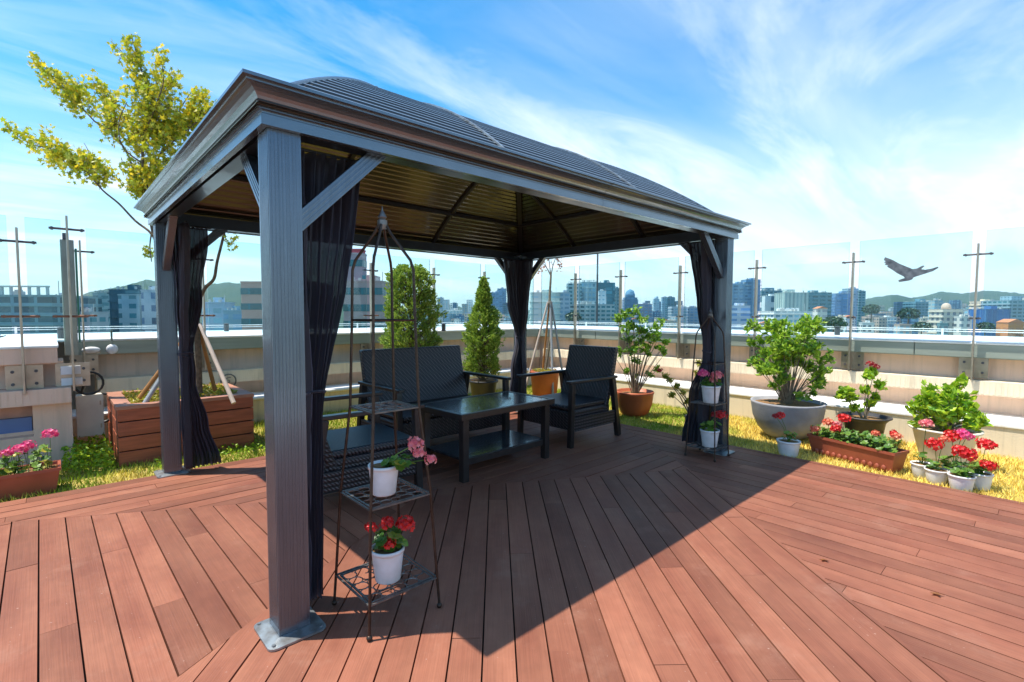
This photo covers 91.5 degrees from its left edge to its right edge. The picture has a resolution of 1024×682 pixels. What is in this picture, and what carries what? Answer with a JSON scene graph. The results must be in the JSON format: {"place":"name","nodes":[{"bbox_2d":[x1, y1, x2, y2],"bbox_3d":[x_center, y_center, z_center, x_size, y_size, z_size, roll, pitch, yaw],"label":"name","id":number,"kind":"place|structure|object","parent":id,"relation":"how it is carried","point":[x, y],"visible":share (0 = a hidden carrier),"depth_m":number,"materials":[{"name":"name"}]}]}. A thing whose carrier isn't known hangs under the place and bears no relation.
{"place":"outdoors","nodes":[
{"label":"outdoors","id":0,"kind":"place"},
{"bbox_2d":[92,287,110,331],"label":"office building","id":1,"kind":"structure","parent":0,"point":[105,299],"depth_m":240.26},
{"bbox_2d":[140,286,156,331],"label":"office building","id":2,"kind":"structure","parent":0,"point":[148,306],"depth_m":205.47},
{"bbox_2d":[202,295,234,330],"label":"office building","id":3,"kind":"structure","parent":0,"point":[216,306],"depth_m":170.30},
{"bbox_2d":[222,306,241,329],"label":"office building","id":4,"kind":"structure","parent":0,"point":[232,317],"depth_m":165.14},
{"bbox_2d":[83,279,409,327],"bbox_3d":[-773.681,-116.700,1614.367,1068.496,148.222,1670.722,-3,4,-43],"label":"hill","id":5,"kind":"structure","parent":0,"point":[230,291],"depth_m":1374.70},
{"bbox_2d":[240,281,261,329],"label":"office building","id":6,"kind":"structure","parent":0,"point":[251,300],"depth_m":150.28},
{"bbox_2d":[491,291,502,313],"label":"office building","id":7,"kind":"structure","parent":0,"point":[497,298],"depth_m":1000.44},
{"bbox_2d":[0,0,1023,310],"label":"sky","id":8,"kind":"structure","parent":0,"point":[815,123],"materials":[{"name":"blue"}]},
{"bbox_2d":[622,289,637,326],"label":"office building","id":9,"kind":"structure","parent":0,"point":[631,299],"depth_m":700.52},
{"bbox_2d":[634,303,651,325],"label":"office building","id":10,"kind":"structure","parent":0,"point":[646,309],"depth_m":650.51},
{"bbox_2d":[665,295,675,318],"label":"office building","id":11,"kind":"structure","parent":0,"point":[670,301],"depth_m":940.53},
{"bbox_2d":[667,303,686,322],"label":"office building","id":12,"kind":"structure","parent":0,"point":[672,310],"depth_m":700.52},
{"bbox_2d":[686,306,699,328],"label":"office building","id":13,"kind":"structure","parent":0,"point":[691,315],"depth_m":720.78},
{"bbox_2d":[731,303,750,329],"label":"office building","id":14,"kind":"structure","parent":0,"point":[740,313],"depth_m":420.39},
{"bbox_2d":[760,294,774,310],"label":"office building","id":15,"kind":"structure","parent":0,"point":[766,303],"depth_m":560.76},
{"bbox_2d":[774,289,808,310],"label":"office building","id":16,"kind":"structure","parent":0,"point":[789,298],"depth_m":520.66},
{"bbox_2d":[812,306,827,331],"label":"office building","id":17,"kind":"structure","parent":0,"point":[821,311],"depth_m":350.22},
{"bbox_2d":[842,286,858,332],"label":"office building","id":18,"kind":"structure","parent":0,"point":[855,301],"depth_m":761.19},
{"bbox_2d":[857,290,865,332],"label":"office building","id":19,"kind":"structure","parent":0,"point":[861,298],"depth_m":781.35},
{"bbox_2d":[858,320,873,332],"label":"city building","id":20,"kind":"structure","parent":0,"point":[867,323],"depth_m":411.12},
{"bbox_2d":[874,317,886,332],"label":"city building","id":21,"kind":"structure","parent":0,"point":[881,322],"depth_m":594.65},
{"bbox_2d":[894,324,911,333],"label":"city building","id":22,"kind":"structure","parent":0,"point":[896,331],"depth_m":362.19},
{"bbox_2d":[902,299,928,323],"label":"office building","id":23,"kind":"structure","parent":0,"point":[921,305],"depth_m":700.90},
{"bbox_2d":[928,298,943,319],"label":"office building","id":24,"kind":"structure","parent":0,"point":[935,303],"depth_m":520.45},
{"bbox_2d":[865,291,1023,310],"bbox_3d":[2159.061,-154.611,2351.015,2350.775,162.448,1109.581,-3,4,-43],"label":"hill","id":25,"kind":"structure","parent":0,"point":[887,301],"depth_m":2186.72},
{"bbox_2d":[927,303,964,334],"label":"office building","id":26,"kind":"structure","parent":0,"point":[945,312],"depth_m":421.85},
{"bbox_2d":[953,314,972,335],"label":"office building","id":27,"kind":"structure","parent":0,"point":[962,322],"depth_m":400.68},
{"bbox_2d":[968,304,1010,335],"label":"office building","id":28,"kind":"structure","parent":0,"point":[992,314],"depth_m":460.79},
{"bbox_2d":[981,296,1023,321],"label":"office building","id":29,"kind":"structure","parent":0,"point":[1015,304],"depth_m":561.75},
{"bbox_2d":[996,319,1023,336],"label":"office building","id":30,"kind":"structure","parent":0,"point":[1009,324],"depth_m":330.45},
{"bbox_3d":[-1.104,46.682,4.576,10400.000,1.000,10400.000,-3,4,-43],"label":"city ground","id":31,"kind":"structure","parent":0,"visible":0},
{"bbox_2d":[0,281,103,333],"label":"office building","id":32,"kind":"structure","parent":31,"relation":"on","point":[47,307],"depth_m":170.43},
{"bbox_2d":[57,342,94,408],"bbox_3d":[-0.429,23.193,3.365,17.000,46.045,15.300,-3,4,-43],"label":"cable","id":33,"kind":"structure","parent":31,"relation":"on","point":[61,354],"depth_m":5.75,"materials":[{"name":"grey"}]},
{"bbox_2d":[0,340,72,467],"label":"parapet wall","id":34,"kind":"structure","parent":33,"relation":"on","point":[32,414],"depth_m":4.43,"materials":[{"name":"concrete"}]},
{"bbox_2d":[0,215,90,394],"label":"glass screen","id":35,"kind":"object","parent":34,"relation":"on","point":[23,376],"visible":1,"depth_m":4.41,"materials":[{"name":"metal"}]},
{"bbox_2d":[60,233,80,355],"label":"square pillar","id":36,"kind":"structure","parent":34,"relation":"on","point":[74,294],"depth_m":4.80,"materials":[{"name":"metal"}]},
{"bbox_2d":[60,365,80,374],"bbox_3d":[-4.089,0.266,4.617,0.138,0.078,0.112,-3,4,-43],"label":"junction box","id":37,"kind":"object","parent":34,"relation":"attached to","point":[66,370],"visible":0.97,"depth_m":4.57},
{"bbox_2d":[61,377,82,385],"bbox_3d":[-4.086,0.370,4.626,0.148,0.068,0.112,-3,4,-43],"label":"junction box","id":38,"kind":"object","parent":34,"relation":"attached to","point":[68,381],"visible":0.93,"depth_m":4.58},
{"bbox_2d":[75,393,104,437],"bbox_3d":[-4.207,0.732,4.967,0.208,0.408,0.158,-3,4,-43],"label":"junction box","id":39,"kind":"object","parent":34,"relation":"attached to","point":[90,414],"visible":0.93,"depth_m":4.91,"materials":[{"name":"metal"}]},
{"bbox_2d":[75,362,104,394],"bbox_3d":[-4.137,0.369,4.872,0.238,0.338,0.104,-3,4,-43],"label":"cable loop","id":40,"kind":"object","parent":34,"relation":"hanging from","point":[81,391],"visible":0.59,"depth_m":4.92,"materials":[{"name":"black"}]},
{"bbox_2d":[0,326,539,444],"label":"parapet wall","id":41,"kind":"structure","parent":33,"relation":"on","point":[131,363],"depth_m":6.58,"materials":[{"name":"concrete"}]},
{"bbox_2d":[106,330,117,353],"bbox_3d":[-4.489,0.011,5.590,0.110,0.270,0.066,-3,4,-43],"label":"bulkhead light","id":42,"kind":"object","parent":41,"relation":"attached to","point":[111,348],"visible":1,"depth_m":5.58,"materials":[{"name":"white plastic"}]},
{"bbox_2d":[69,228,533,373],"bbox_3d":[-2.154,-0.528,7.680,7.020,1.610,0.171,-3,4,-43],"label":"glass screen","id":43,"kind":"object","parent":41,"relation":"on","point":[92,359],"visible":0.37,"depth_m":6.09,"materials":[{"name":"metal"}]},
{"bbox_2d":[0,485,580,681],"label":"deck base","id":44,"kind":"object","parent":33,"relation":"on","point":[38,662],"depth_m":2.39,"materials":[{"name":"black"}]},
{"bbox_2d":[0,411,1023,681],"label":"deck","id":45,"kind":"structure","parent":44,"relation":"on","point":[658,555],"depth_m":2.59,"materials":[{"name":"wood"}]},
{"bbox_2d":[323,391,424,494],"bbox_3d":[-1.254,0.663,3.788,0.895,0.995,0.806,-2,4,-39],"label":"armchair","id":46,"kind":"object","parent":45,"relation":"on","point":[357,462],"visible":0.35,"depth_m":3.61,"materials":[{"name":"black wicker"}]},
{"bbox_2d":[331,206,441,641],"bbox_3d":[-0.582,0.318,2.275,0.376,1.845,0.376,-3,4,-43],"label":"plant stand","id":47,"kind":"object","parent":45,"relation":"on","point":[382,223],"visible":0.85,"depth_m":2.25,"materials":[{"name":"metal"}]},
{"bbox_2d":[364,515,414,584],"bbox_3d":[-0.562,0.947,2.278,0.166,0.296,0.229,-8,8,-68],"label":"potted geranium","id":48,"kind":"object","parent":47,"relation":"on","point":[388,548],"visible":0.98,"depth_m":2.25,"materials":[{"name":"ceramic"}]},
{"bbox_2d":[368,436,436,496],"bbox_3d":[-0.497,0.565,2.276,0.315,0.262,0.172,0,3,4],"label":"potted geranium","id":49,"kind":"object","parent":47,"relation":"on","point":[385,473],"visible":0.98,"depth_m":2.23,"materials":[{"name":"ceramic"}]},
{"bbox_2d":[357,345,510,438],"bbox_3d":[-0.811,0.585,5.219,1.366,0.995,0.896,-3,4,-43],"label":"sofa","id":50,"kind":"object","parent":45,"relation":"on","point":[443,375],"visible":0.56,"depth_m":5.31,"materials":[{"name":"black wicker"}]},
{"bbox_2d":[133,68,750,651],"bbox_3d":[-0.421,-0.381,4.525,4.470,2.992,3.220,-3,4,-43],"label":"gazebo","id":51,"kind":"object","parent":45,"relation":"on","point":[431,178],"visible":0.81,"depth_m":2.87,"materials":[{"name":"grey metal"}]},
{"bbox_2d":[176,221,192,469],"bbox_3d":[-2.696,0.061,4.129,0.089,2.054,0.300,-3,4,-43],"label":"curtain","id":52,"kind":"object","parent":51,"relation":"hanging from","point":[183,245],"visible":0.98,"depth_m":4.15,"materials":[{"name":"black fabric"}]},
{"bbox_2d":[165,223,221,467],"bbox_3d":[-2.709,0.060,4.247,0.352,2.065,0.112,-3,4,-43],"label":"curtain","id":53,"kind":"object","parent":51,"relation":"hanging from","point":[205,450],"visible":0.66,"depth_m":4.25,"materials":[{"name":"black fabric"}]},
{"bbox_2d":[301,145,312,598],"bbox_3d":[-1.033,0.165,2.332,0.090,2.054,0.342,-3,4,-43],"label":"curtain","id":54,"kind":"object","parent":51,"relation":"hanging from","point":[308,375],"visible":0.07,"depth_m":2.24,"materials":[{"name":"black fabric"}]},
{"bbox_2d":[301,148,360,600],"bbox_3d":[-0.853,0.170,2.344,0.390,2.064,0.090,-3,4,-43],"label":"curtain","id":55,"kind":"object","parent":51,"relation":"hanging from","point":[330,234],"visible":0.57,"depth_m":2.31,"materials":[{"name":"black fabric"}]},
{"bbox_2d":[502,258,521,391],"bbox_3d":[0.012,-0.071,6.758,0.380,2.063,0.104,-3,4,-43],"label":"curtain","id":56,"kind":"object","parent":51,"relation":"hanging from","point":[512,269],"visible":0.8,"depth_m":6.76,"materials":[{"name":"black fabric"}]},
{"bbox_2d":[520,258,533,393],"bbox_3d":[0.182,-0.074,6.772,0.088,2.058,0.320,-3,4,-43],"label":"curtain","id":57,"kind":"object","parent":51,"relation":"hanging from","point":[526,270],"visible":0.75,"depth_m":6.75,"materials":[{"name":"black fabric"}]},
{"bbox_2d":[682,240,714,443],"bbox_3d":[1.914,0.031,5.034,0.127,2.066,0.392,-3,4,-43],"label":"curtain","id":58,"kind":"object","parent":51,"relation":"hanging from","point":[693,420],"visible":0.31,"depth_m":5.04,"materials":[{"name":"black fabric"}]},
{"bbox_2d":[697,239,712,447],"bbox_3d":[1.876,0.036,4.861,0.220,2.058,0.088,-3,4,-43],"label":"curtain","id":59,"kind":"object","parent":51,"relation":"hanging from","point":[703,410],"visible":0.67,"depth_m":4.86,"materials":[{"name":"black fabric"}]},
{"bbox_2d":[421,391,554,482],"bbox_3d":[-0.226,0.833,4.571,1.120,0.566,0.660,-3,4,-44],"label":"coffee table","id":60,"kind":"object","parent":45,"relation":"on","point":[465,450],"visible":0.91,"depth_m":4.42,"materials":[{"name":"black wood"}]},
{"bbox_2d":[516,345,620,448],"bbox_3d":[0.644,0.569,5.600,0.896,0.995,0.806,-3,4,-43],"label":"armchair","id":61,"kind":"object","parent":45,"relation":"on","point":[588,377],"visible":0.92,"depth_m":5.57,"materials":[{"name":"black wicker"}]},
{"bbox_2d":[684,307,729,461],"bbox_3d":[1.885,0.395,4.774,0.316,1.430,0.316,-3,4,-43],"label":"plant stand","id":62,"kind":"object","parent":45,"relation":"on","point":[710,314],"visible":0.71,"depth_m":4.75,"materials":[{"name":"metal"}]},
{"bbox_2d":[697,369,723,403],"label":"potted geranium","id":63,"kind":"object","parent":62,"relation":"on","point":[707,390],"visible":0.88,"depth_m":4.71,"materials":[{"name":"white plastic"}]},
{"bbox_2d":[699,410,727,447],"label":"potted geranium","id":64,"kind":"object","parent":62,"relation":"on","point":[707,432],"visible":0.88,"depth_m":4.73,"materials":[{"name":"white plastic"}]},
{"bbox_2d":[0,384,1023,502],"bbox_3d":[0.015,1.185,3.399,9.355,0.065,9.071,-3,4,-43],"label":"lawn grass","id":65,"kind":"structure","parent":33,"relation":"on","point":[748,440],"depth_m":4.82,"materials":[{"name":"plant"}]},
{"bbox_2d":[0,428,60,500],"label":"flower trough","id":66,"kind":"object","parent":65,"relation":"on","point":[31,478],"visible":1,"depth_m":3.79,"materials":[{"name":"plastic"}]},
{"bbox_2d":[60,432,264,475],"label":"weeds","id":67,"kind":"object","parent":65,"relation":"on","point":[104,450],"visible":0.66,"depth_m":4.50,"materials":[{"name":"plant"}]},
{"bbox_2d":[106,382,253,466],"bbox_3d":[-3.486,0.801,5.241,1.135,0.596,1.100,-3,4,-43],"label":"slatted planter","id":68,"kind":"object","parent":65,"relation":"on","point":[134,431],"visible":0.51,"depth_m":4.91,"materials":[{"name":"brown"}]},
{"bbox_2d":[0,32,239,392],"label":"maple tree","id":69,"kind":"object","parent":68,"relation":"in","point":[142,175],"visible":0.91,"depth_m":5.03,"materials":[{"name":"green plant"}]},
{"bbox_2d":[198,323,235,403],"bbox_3d":[-2.941,0.216,4.956,0.592,0.783,0.042,2,4,30],"label":"support stake","id":70,"kind":"object","parent":69,"relation":"attached to","point":[219,370],"visible":0.91,"depth_m":4.93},
{"bbox_2d":[134,343,178,402],"bbox_3d":[-3.434,0.215,4.946,0.539,0.781,0.042,-2,4,-31],"label":"support stake","id":71,"kind":"object","parent":68,"relation":"on","point":[147,386],"visible":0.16,"depth_m":4.87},
{"bbox_2d":[142,347,178,402],"bbox_3d":[-3.332,0.220,4.857,0.042,0.781,0.528,2,4,30],"label":"support stake","id":72,"kind":"object","parent":68,"relation":"on","point":[151,392],"depth_m":4.72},
{"bbox_2d":[200,331,216,393],"bbox_3d":[-3.189,0.200,5.221,0.042,0.770,0.234,1,3,14],"label":"support stake","id":73,"kind":"object","parent":68,"relation":"on","point":[210,372],"visible":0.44,"depth_m":5.22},
{"bbox_2d":[378,263,447,348],"bbox_3d":[-1.336,-0.001,6.675,0.917,2.053,0.959,-3,4,-43],"label":"conifer","id":74,"kind":"object","parent":65,"relation":"on","point":[403,286],"visible":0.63,"depth_m":6.41,"materials":[{"name":"green plant"}]},
{"bbox_2d":[461,276,505,395],"bbox_3d":[-0.393,0.008,7.431,0.682,1.958,0.710,-3,4,-43],"label":"conifer","id":75,"kind":"object","parent":65,"relation":"on","point":[486,312],"visible":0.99,"depth_m":7.29,"materials":[{"name":"green plant"}]},
{"bbox_2d":[527,302,548,384],"bbox_3d":[0.376,0.147,8.055,0.484,1.568,0.040,-1,3,-24],"label":"support stake","id":76,"kind":"object","parent":65,"relation":"on","point":[535,349],"visible":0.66,"depth_m":8.05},
{"bbox_2d":[542,303,548,367],"bbox_3d":[0.545,0.136,8.259,0.039,1.564,0.281,-2,4,-31],"label":"support stake","id":77,"kind":"object","parent":65,"relation":"on","point":[544,352],"visible":0.66,"depth_m":8.21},
{"bbox_2d":[530,258,562,395],"bbox_3d":[0.556,-0.310,8.097,0.490,2.526,0.615,1,3,21],"label":"tree","id":78,"kind":"object","parent":65,"relation":"on","point":[541,384],"visible":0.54,"depth_m":7.96,"materials":[{"name":"plant"}]},
{"bbox_2d":[549,303,553,393],"bbox_3d":[0.639,0.150,7.996,0.039,1.565,0.344,0,3,-5],"label":"support stake","id":79,"kind":"object","parent":65,"relation":"on","point":[551,344],"visible":0.66,"depth_m":8.00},
{"bbox_2d":[551,302,562,369],"bbox_3d":[0.768,0.142,8.155,0.288,1.564,0.040,0,3,-4],"label":"support stake","id":80,"kind":"object","parent":65,"relation":"on","point":[559,354],"visible":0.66,"depth_m":8.13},
{"bbox_2d":[608,304,670,416],"bbox_3d":[1.749,0.257,6.834,0.830,1.538,0.524,-1,3,-13],"label":"potted shrub","id":81,"kind":"object","parent":65,"relation":"on","point":[635,399],"visible":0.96,"depth_m":6.78,"materials":[{"name":"plant"}]},
{"bbox_2d":[656,359,701,418],"bbox_3d":[2.019,0.641,5.971,0.556,0.868,0.210,0,3,-9],"label":"potted shrub","id":82,"kind":"object","parent":65,"relation":"on","point":[677,385],"visible":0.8,"depth_m":5.99,"materials":[{"name":"green plant"}]},
{"bbox_2d":[772,411,800,457],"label":"potted geranium","id":83,"kind":"object","parent":65,"relation":"on","point":[789,445],"visible":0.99,"depth_m":4.88,"materials":[{"name":"white plastic"}]},
{"bbox_2d":[742,313,835,439],"bbox_3d":[3.132,0.389,5.607,0.943,1.419,0.757,0,3,2],"label":"potted shrub","id":84,"kind":"object","parent":65,"relation":"on","point":[803,411],"visible":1,"depth_m":5.50,"materials":[{"name":"plant"}]},
{"bbox_2d":[807,413,909,473],"bbox_3d":[3.248,0.926,4.728,0.297,0.443,0.792,-1,3,-25],"label":"flower trough","id":85,"kind":"object","parent":65,"relation":"on","point":[870,450],"visible":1,"depth_m":4.65,"materials":[{"name":"plastic"}]},
{"bbox_2d":[833,361,892,438],"bbox_3d":[3.785,0.661,5.352,0.525,0.907,0.495,-3,4,-43],"label":"potted shrub","id":86,"kind":"object","parent":65,"relation":"on","point":[863,419],"visible":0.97,"depth_m":5.33,"materials":[{"name":"green plant"}]},
{"bbox_2d":[910,419,933,477],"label":"potted geranium","id":87,"kind":"object","parent":65,"relation":"on","point":[917,468],"visible":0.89,"depth_m":4.28,"materials":[{"name":"white plastic"}]},
{"bbox_2d":[924,435,950,485],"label":"potted geranium","id":88,"kind":"object","parent":65,"relation":"on","point":[935,473],"visible":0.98,"depth_m":4.10,"materials":[{"name":"ceramic"}]},
{"bbox_2d":[904,372,993,467],"bbox_3d":[3.984,0.718,4.564,0.602,0.881,0.620,-3,4,-43],"label":"potted shrub","id":89,"kind":"object","parent":65,"relation":"on","point":[949,406],"visible":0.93,"depth_m":4.50,"materials":[{"name":"plant"}]},
{"bbox_2d":[938,428,975,481],"bbox_3d":[3.716,0.951,4.162,0.172,0.458,0.261,-8,9,-70],"label":"potted geranium","id":90,"kind":"object","parent":65,"relation":"on","point":[962,433],"visible":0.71,"depth_m":4.14,"materials":[{"name":"red plant"}]},
{"bbox_2d":[947,444,978,491],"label":"potted geranium","id":91,"kind":"object","parent":65,"relation":"on","point":[961,478],"visible":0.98,"depth_m":3.92,"materials":[{"name":"white plastic"}]},
{"bbox_2d":[969,438,998,490],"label":"potted geranium","id":92,"kind":"object","parent":65,"relation":"on","point":[984,479],"visible":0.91,"depth_m":3.96,"materials":[{"name":"ceramic"}]},
{"bbox_2d":[436,324,1023,459],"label":"parapet wall","id":93,"kind":"structure","parent":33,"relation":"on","point":[908,363],"depth_m":6.15,"materials":[{"name":"concrete"}]},
{"bbox_2d":[0,321,1023,334],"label":"guard rail","id":94,"kind":"object","parent":93,"relation":"on","point":[586,323],"visible":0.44,"depth_m":7.54,"materials":[{"name":"white metal"}]},
{"bbox_2d":[541,227,1016,379],"bbox_3d":[3.190,-0.495,7.380,0.171,1.610,7.615,-3,4,-43],"label":"glass screen","id":95,"kind":"object","parent":93,"relation":"on","point":[971,367],"visible":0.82,"depth_m":6.30,"materials":[{"name":"metal"}]},
{"bbox_2d":[884,257,937,281],"bbox_3d":[4.620,-0.841,5.784,0.001,0.304,0.508,-3,4,-43],"label":"bird sticker","id":96,"kind":"object","parent":95,"relation":"attached to","point":[907,273],"visible":1,"depth_m":5.82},
{"bbox_2d":[77,304,108,332],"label":"office building","id":97,"kind":"structure","parent":31,"relation":"on","point":[101,319],"depth_m":182.03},
{"bbox_2d":[107,285,144,331],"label":"office building","id":98,"kind":"structure","parent":31,"relation":"on","point":[113,303],"depth_m":210.32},
{"bbox_2d":[117,294,141,331],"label":"office building","id":99,"kind":"structure","parent":31,"relation":"on","point":[130,309],"depth_m":207.41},
{"bbox_2d":[347,253,366,280],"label":"office building","id":100,"kind":"structure","parent":31,"relation":"on","point":[360,265],"depth_m":156.29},
{"bbox_2d":[343,272,389,327],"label":"office building","id":101,"kind":"structure","parent":31,"relation":"on","point":[359,311],"depth_m":150.33,"materials":[{"name":"concrete"}]},
{"bbox_2d":[529,290,560,324],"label":"office building","id":102,"kind":"structure","parent":31,"relation":"on","point":[535,306],"depth_m":420.54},
{"bbox_2d":[559,290,569,324],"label":"office building","id":103,"kind":"structure","parent":31,"relation":"on","point":[564,299],"depth_m":420.68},
{"bbox_2d":[566,282,581,303],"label":"office building","id":104,"kind":"structure","parent":31,"relation":"on","point":[570,287],"depth_m":520.47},
{"bbox_2d":[581,280,595,303],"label":"office building","id":105,"kind":"structure","parent":31,"relation":"on","point":[588,290],"depth_m":530.48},
{"bbox_2d":[570,301,614,326],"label":"office building","id":106,"kind":"structure","parent":31,"relation":"on","point":[586,310],"depth_m":480.51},
{"bbox_2d":[596,254,598,325],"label":"radio mast","id":107,"kind":"object","parent":31,"relation":"on","point":[597,292],"depth_m":59.71,"materials":[{"name":"grey metal"}]},
{"bbox_2d":[598,280,615,325],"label":"office building","id":108,"kind":"structure","parent":31,"relation":"on","point":[607,286],"depth_m":540.50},
{"bbox_2d":[732,282,748,304],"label":"office building","id":109,"kind":"structure","parent":31,"relation":"on","point":[740,291],"depth_m":620.59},
{"bbox_2d":[741,278,760,320],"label":"office building","id":110,"kind":"structure","parent":31,"relation":"on","point":[750,299],"depth_m":621.06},
{"bbox_2d":[757,305,812,326],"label":"office building","id":111,"kind":"structure","parent":31,"relation":"on","point":[794,315],"depth_m":400.30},
{"bbox_2d":[808,290,832,331],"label":"office building","id":112,"kind":"structure","parent":31,"relation":"on","point":[821,298],"depth_m":520.44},
{"bbox_2d":[821,316,848,331],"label":"tree","id":113,"kind":"object","parent":31,"relation":"on","point":[838,321],"visible":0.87,"depth_m":297.08,"materials":[{"name":"green plant"}]},
{"bbox_2d":[831,291,850,315],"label":"office building","id":114,"kind":"structure","parent":31,"relation":"on","point":[840,299],"depth_m":700.91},
{"bbox_2d":[861,304,880,321],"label":"tree","id":115,"kind":"object","parent":31,"relation":"on","point":[867,309],"visible":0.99,"depth_m":498.44,"materials":[{"name":"green plant"}]},
{"bbox_2d":[895,308,920,323],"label":"tree","id":116,"kind":"object","parent":31,"relation":"on","point":[912,314],"visible":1,"depth_m":417.17,"materials":[{"name":"green plant"}]},
{"bbox_2d":[911,322,933,333],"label":"tree","id":117,"kind":"object","parent":31,"relation":"on","point":[916,324],"visible":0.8,"depth_m":298.50,"materials":[{"name":"green plant"}]},
{"bbox_2d":[976,322,995,335],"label":"tree","id":118,"kind":"object","parent":31,"relation":"on","point":[984,325],"visible":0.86,"depth_m":318.28,"materials":[{"name":"green plant"}]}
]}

